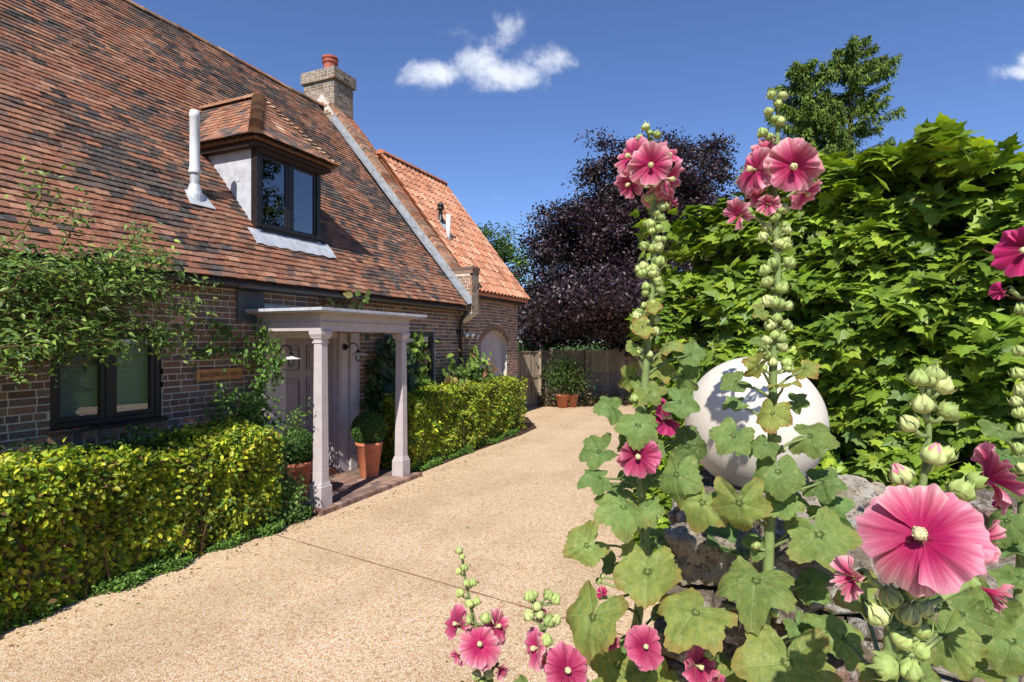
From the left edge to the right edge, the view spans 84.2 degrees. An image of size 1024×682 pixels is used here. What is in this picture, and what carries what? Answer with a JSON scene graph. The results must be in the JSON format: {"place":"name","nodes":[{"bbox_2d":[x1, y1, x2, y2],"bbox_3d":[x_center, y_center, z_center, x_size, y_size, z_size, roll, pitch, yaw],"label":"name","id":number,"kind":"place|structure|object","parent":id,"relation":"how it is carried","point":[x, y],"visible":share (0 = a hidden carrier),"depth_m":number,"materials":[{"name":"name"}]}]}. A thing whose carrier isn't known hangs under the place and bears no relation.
{"place":"outdoors","nodes":[
{"label":"outdoors","id":0,"kind":"place"},
{"bbox_2d":[27,417,536,619],"bbox_3d":[-6.451,2.206,6.444,7.000,0.001,24.600,0,0,24],"label":"flower bed","id":1,"kind":"object","parent":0,"point":[530,426],"visible":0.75,"depth_m":11.96,"materials":[{"name":"soil"}]},
{"bbox_2d":[0,156,223,392],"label":"rose shrub","id":2,"kind":"object","parent":1,"relation":"on","point":[39,283],"visible":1,"depth_m":4.94,"materials":[{"name":"green plant"}]},
{"bbox_2d":[0,413,267,462],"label":"border planting","id":3,"kind":"object","parent":1,"relation":"on","point":[113,442],"visible":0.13,"depth_m":5.85,"materials":[{"name":"green plant"}]},
{"bbox_2d":[0,415,283,630],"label":"beech hedge","id":4,"kind":"object","parent":1,"relation":"on","point":[75,518],"visible":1,"depth_m":5.10,"materials":[{"name":"green plant"}]},
{"bbox_2d":[0,427,518,632],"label":"ground cover","id":5,"kind":"object","parent":1,"relation":"on","point":[122,582],"visible":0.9,"depth_m":5.43,"materials":[{"name":"green plant"}]},
{"bbox_2d":[261,397,313,532],"bbox_3d":[-2.808,1.588,6.861,0.734,1.750,0.976,0,0,48],"label":"leafy bush","id":6,"kind":"object","parent":1,"relation":"on","point":[290,504],"visible":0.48,"depth_m":6.85,"materials":[{"name":"green plant"}]},
{"bbox_2d":[377,373,527,471],"bbox_3d":[-0.943,1.502,11.835,0.950,1.494,5.311,0,0,24],"label":"beech hedge","id":7,"kind":"object","parent":1,"relation":"on","point":[443,420],"visible":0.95,"depth_m":10.83,"materials":[{"name":"green plant"}]},
{"bbox_2d":[440,357,497,384],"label":"garden shrub","id":8,"kind":"object","parent":1,"relation":"on","point":[456,377],"visible":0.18,"depth_m":12.99,"materials":[{"name":"green plant"}]},
{"bbox_2d":[0,401,659,681],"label":"driveway","id":9,"kind":"structure","parent":0,"point":[281,609],"depth_m":4.98,"materials":[{"name":"beige gravel"}]},
{"bbox_2d":[0,432,578,681],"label":"leaf litter","id":10,"kind":"object","parent":9,"relation":"on","point":[255,554],"visible":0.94,"depth_m":5.72,"materials":[{"name":"brown plant"}]},
{"bbox_2d":[273,534,623,635],"bbox_3d":[-0.382,2.198,4.992,5.782,0.001,0.022,0,0,32],"label":"driveway joint","id":11,"kind":"object","parent":9,"relation":"on","point":[423,577],"visible":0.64,"depth_m":5.29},
{"bbox_2d":[444,545,509,681],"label":"hollyhock","id":12,"kind":"object","parent":9,"relation":"on","point":[479,647],"visible":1,"depth_m":1.10,"materials":[{"name":"pink plant"}]},
{"bbox_2d":[518,348,551,407],"bbox_3d":[0.173,1.220,18.507,0.533,1.960,4.850,0,0,36],"label":"board fence","id":13,"kind":"object","parent":9,"relation":"on","point":[530,365],"visible":0.37,"depth_m":19.11,"materials":[{"name":"brown wood"}]},
{"bbox_2d":[513,587,602,681],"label":"hollyhock","id":14,"kind":"object","parent":9,"relation":"on","point":[561,661],"visible":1,"depth_m":1.00,"materials":[{"name":"pink plant"}]},
{"bbox_2d":[538,345,586,407],"bbox_3d":[1.663,1.157,18.728,1.728,2.146,1.735,0,0,24],"label":"potted shrub","id":15,"kind":"object","parent":9,"relation":"on","point":[563,398],"visible":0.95,"depth_m":18.56,"materials":[{"name":"green plant"}]},
{"bbox_2d":[546,351,598,406],"bbox_3d":[2.103,1.225,18.864,1.785,2.012,1.924,0,0,-33],"label":"potted shrub","id":16,"kind":"object","parent":9,"relation":"on","point":[571,397],"visible":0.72,"depth_m":18.72,"materials":[{"name":"green plant"}]},
{"bbox_2d":[549,348,657,400],"bbox_3d":[8.971,1.220,18.332,15.574,1.960,3.595,0,0,29],"label":"board fence","id":17,"kind":"object","parent":9,"relation":"on","point":[614,361],"visible":0.08,"depth_m":20.77,"materials":[{"name":"brown wood"}]},
{"bbox_2d":[562,121,707,681],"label":"hollyhock","id":18,"kind":"object","parent":9,"relation":"on","point":[642,578],"visible":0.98,"depth_m":1.11,"materials":[{"name":"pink plant"}]},
{"bbox_2d":[657,645,743,681],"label":"hollyhock","id":19,"kind":"object","parent":9,"relation":"on","point":[705,670],"visible":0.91,"depth_m":0.98,"materials":[{"name":"pink plant"}]},
{"bbox_2d":[657,89,864,681],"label":"hollyhock","id":20,"kind":"object","parent":9,"relation":"on","point":[724,509],"visible":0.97,"depth_m":1.01,"materials":[{"name":"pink plant"}]},
{"bbox_2d":[625,111,1023,555],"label":"maple hedge","id":21,"kind":"object","parent":9,"relation":"on","point":[893,276],"visible":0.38,"depth_m":3.70,"materials":[{"name":"green plant"}]},
{"bbox_2d":[654,468,1023,681],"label":"stone wall","id":22,"kind":"structure","parent":9,"relation":"on","point":[703,566],"depth_m":1.18,"materials":[{"name":"grey stone"}]},
{"bbox_2d":[685,357,828,490],"bbox_3d":[0.691,0.240,1.620,0.378,0.390,0.378,0,0,24],"label":"stone sphere","id":23,"kind":"object","parent":22,"relation":"on","point":[709,397],"visible":0.39,"depth_m":1.50,"materials":[{"name":"white stone"}]},
{"bbox_2d":[825,361,1023,681],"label":"hollyhock","id":24,"kind":"object","parent":9,"relation":"on","point":[944,555],"visible":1,"depth_m":0.55,"materials":[{"name":"pink plant"}]},
{"bbox_2d":[958,226,1023,681],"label":"hollyhock","id":25,"kind":"object","parent":9,"relation":"on","point":[1004,644],"visible":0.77,"depth_m":0.84,"materials":[{"name":"green plant"}]},
{"bbox_2d":[132,0,1023,341],"label":"sky","id":26,"kind":"structure","parent":0,"point":[491,99],"materials":[{"name":"blue"}]},
{"bbox_2d":[518,342,653,396],"bbox_3d":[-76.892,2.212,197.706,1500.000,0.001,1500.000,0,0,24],"label":"ground","id":27,"kind":"structure","parent":0,"point":[583,348],"depth_m":147.46,"materials":[{"name":"brown wood"}]},
{"bbox_2d":[0,0,479,515],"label":"brick house","id":28,"kind":"structure","parent":27,"relation":"on","point":[283,209],"depth_m":7.94,"materials":[{"name":"brown brick"}]},
{"bbox_2d":[47,328,167,435],"bbox_3d":[-4.313,0.390,6.033,0.245,1.040,1.190,0,0,24],"label":"window","id":29,"kind":"structure","parent":28,"relation":"in","point":[102,397],"depth_m":6.01,"materials":[{"name":"black glass"}]},
{"bbox_2d":[195,367,241,381],"bbox_3d":[-3.700,0.420,7.172,0.034,0.144,0.660,0,0,24],"label":"house sign","id":30,"kind":"object","parent":28,"relation":"attached to","point":[213,374],"visible":0.98,"depth_m":7.13,"materials":[{"name":"brown wood"}]},
{"bbox_2d":[190,317,287,425],"bbox_3d":[-3.518,0.942,7.320,0.404,2.517,1.277,0,0,38],"label":"climbing rose","id":31,"kind":"object","parent":28,"relation":"attached to","point":[276,363],"visible":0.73,"depth_m":7.50,"materials":[{"name":"green plant"}]},
{"bbox_2d":[204,368,286,430],"bbox_3d":[-3.383,1.095,7.253,0.509,1.516,1.135,0,0,24],"label":"climbing rose","id":32,"kind":"object","parent":28,"relation":"attached to","point":[245,412],"visible":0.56,"depth_m":7.19,"materials":[{"name":"green plant"}]},
{"bbox_2d":[274,345,302,366],"bbox_3d":[-3.133,0.206,7.923,0.421,0.310,0.302,0,0,24],"label":"wall lamp","id":33,"kind":"object","parent":28,"relation":"attached to","point":[291,356],"visible":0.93,"depth_m":7.89,"materials":[{"name":"metal"}]},
{"bbox_2d":[279,427,312,501],"bbox_3d":[-2.902,1.650,7.610,0.535,0.980,0.544,0,0,24],"label":"potted topiary","id":34,"kind":"object","parent":28,"relation":"on","point":[300,450],"visible":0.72,"depth_m":7.46,"materials":[{"name":"plant"}]},
{"bbox_2d":[286,338,313,469],"bbox_3d":[-3.226,1.046,8.772,0.130,2.169,1.058,0,0,24],"label":"door","id":35,"kind":"structure","parent":28,"relation":"in","point":[299,377],"depth_m":8.75,"materials":[{"name":"paint"}]},
{"bbox_2d":[320,288,370,309],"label":"climbing vine","id":36,"kind":"object","parent":28,"relation":"attached to","point":[351,302],"visible":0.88,"depth_m":9.07,"materials":[{"name":"green plant"}]},
{"bbox_2d":[343,343,367,361],"bbox_3d":[-2.550,0.181,9.218,0.421,0.310,0.302,0,0,24],"label":"wall lamp","id":37,"kind":"object","parent":28,"relation":"attached to","point":[346,347],"visible":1,"depth_m":9.19,"materials":[{"name":"black metal"}]},
{"bbox_2d":[351,411,387,477],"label":"potted topiary","id":38,"kind":"object","parent":28,"relation":"on","point":[370,430],"visible":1,"depth_m":8.81,"materials":[{"name":"ceramic"}]},
{"bbox_2d":[361,333,417,465],"bbox_3d":[-2.162,0.996,10.233,0.575,2.652,1.508,0,0,30],"label":"climbing hydrangea","id":39,"kind":"object","parent":28,"relation":"attached to","point":[382,381],"visible":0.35,"depth_m":9.89,"materials":[{"name":"green plant"}]},
{"bbox_2d":[407,331,436,388],"bbox_3d":[-1.929,0.375,11.490,0.275,1.150,1.140,0,0,24],"label":"window","id":40,"kind":"structure","parent":28,"relation":"in","point":[428,335],"depth_m":11.81,"materials":[{"name":"glass"}]},
{"bbox_2d":[406,329,438,391],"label":"climbing vine","id":41,"kind":"object","parent":28,"relation":"attached to","point":[421,376],"visible":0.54,"depth_m":11.01,"materials":[{"name":"green plant"}]},
{"bbox_2d":[376,149,529,416],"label":"brick wing","id":42,"kind":"structure","parent":28,"relation":"attached to","point":[503,295],"depth_m":14.82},
{"bbox_2d":[481,331,501,375],"bbox_3d":[-0.575,0.945,14.674,0.012,2.470,1.560,0,0,24],"label":"arched door","id":43,"kind":"structure","parent":42,"relation":"in","point":[491,342],"depth_m":14.89,"materials":[{"name":"grey paint"}]},
{"bbox_2d":[442,345,493,383],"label":"climbing vine","id":44,"kind":"object","parent":28,"relation":"attached to","point":[471,370],"visible":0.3,"depth_m":12.73,"materials":[{"name":"green plant"}]},
{"bbox_2d":[462,332,474,337],"bbox_3d":[-1.033,-0.137,13.024,0.218,0.144,0.390,0,0,24],"label":"security light","id":45,"kind":"object","parent":28,"relation":"attached to","point":[467,335],"visible":0.96,"depth_m":13.02,"materials":[{"name":"white plastic"}]},
{"bbox_2d":[477,220,528,268],"bbox_3d":[-0.857,-2.036,30.085,4.072,8.679,3.450,0,0,38],"label":"garden tree","id":46,"kind":"object","parent":27,"relation":"on","point":[504,249],"visible":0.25,"depth_m":29.63,"materials":[{"name":"green plant"}]},
{"bbox_2d":[506,235,622,350],"bbox_3d":[3.146,-1.292,27.455,9.611,7.248,5.572,0,0,-24],"label":"garden tree","id":47,"kind":"object","parent":27,"relation":"on","point":[526,281],"visible":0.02,"depth_m":26.47,"materials":[{"name":"green plant"}]},
{"bbox_2d":[537,386,632,406],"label":"border plants","id":48,"kind":"object","parent":27,"relation":"on","point":[590,401],"visible":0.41,"depth_m":19.26,"materials":[{"name":"green plant"}]},
{"bbox_2d":[507,123,745,364],"bbox_3d":[4.877,-3.773,22.591,11.426,12.192,14.778,0,0,24],"label":"copper beech","id":49,"kind":"object","parent":27,"relation":"on","point":[599,298],"visible":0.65,"depth_m":23.41,"materials":[{"name":"purple plant"}]},
{"bbox_2d":[742,34,907,200],"bbox_3d":[21.815,-9.009,37.872,11.490,22.545,9.526,0,0,-39],"label":"deciduous tree","id":50,"kind":"object","parent":27,"relation":"on","point":[821,118],"visible":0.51,"depth_m":37.07,"materials":[{"name":"leaf"},{"name":"bark"}]}
]}

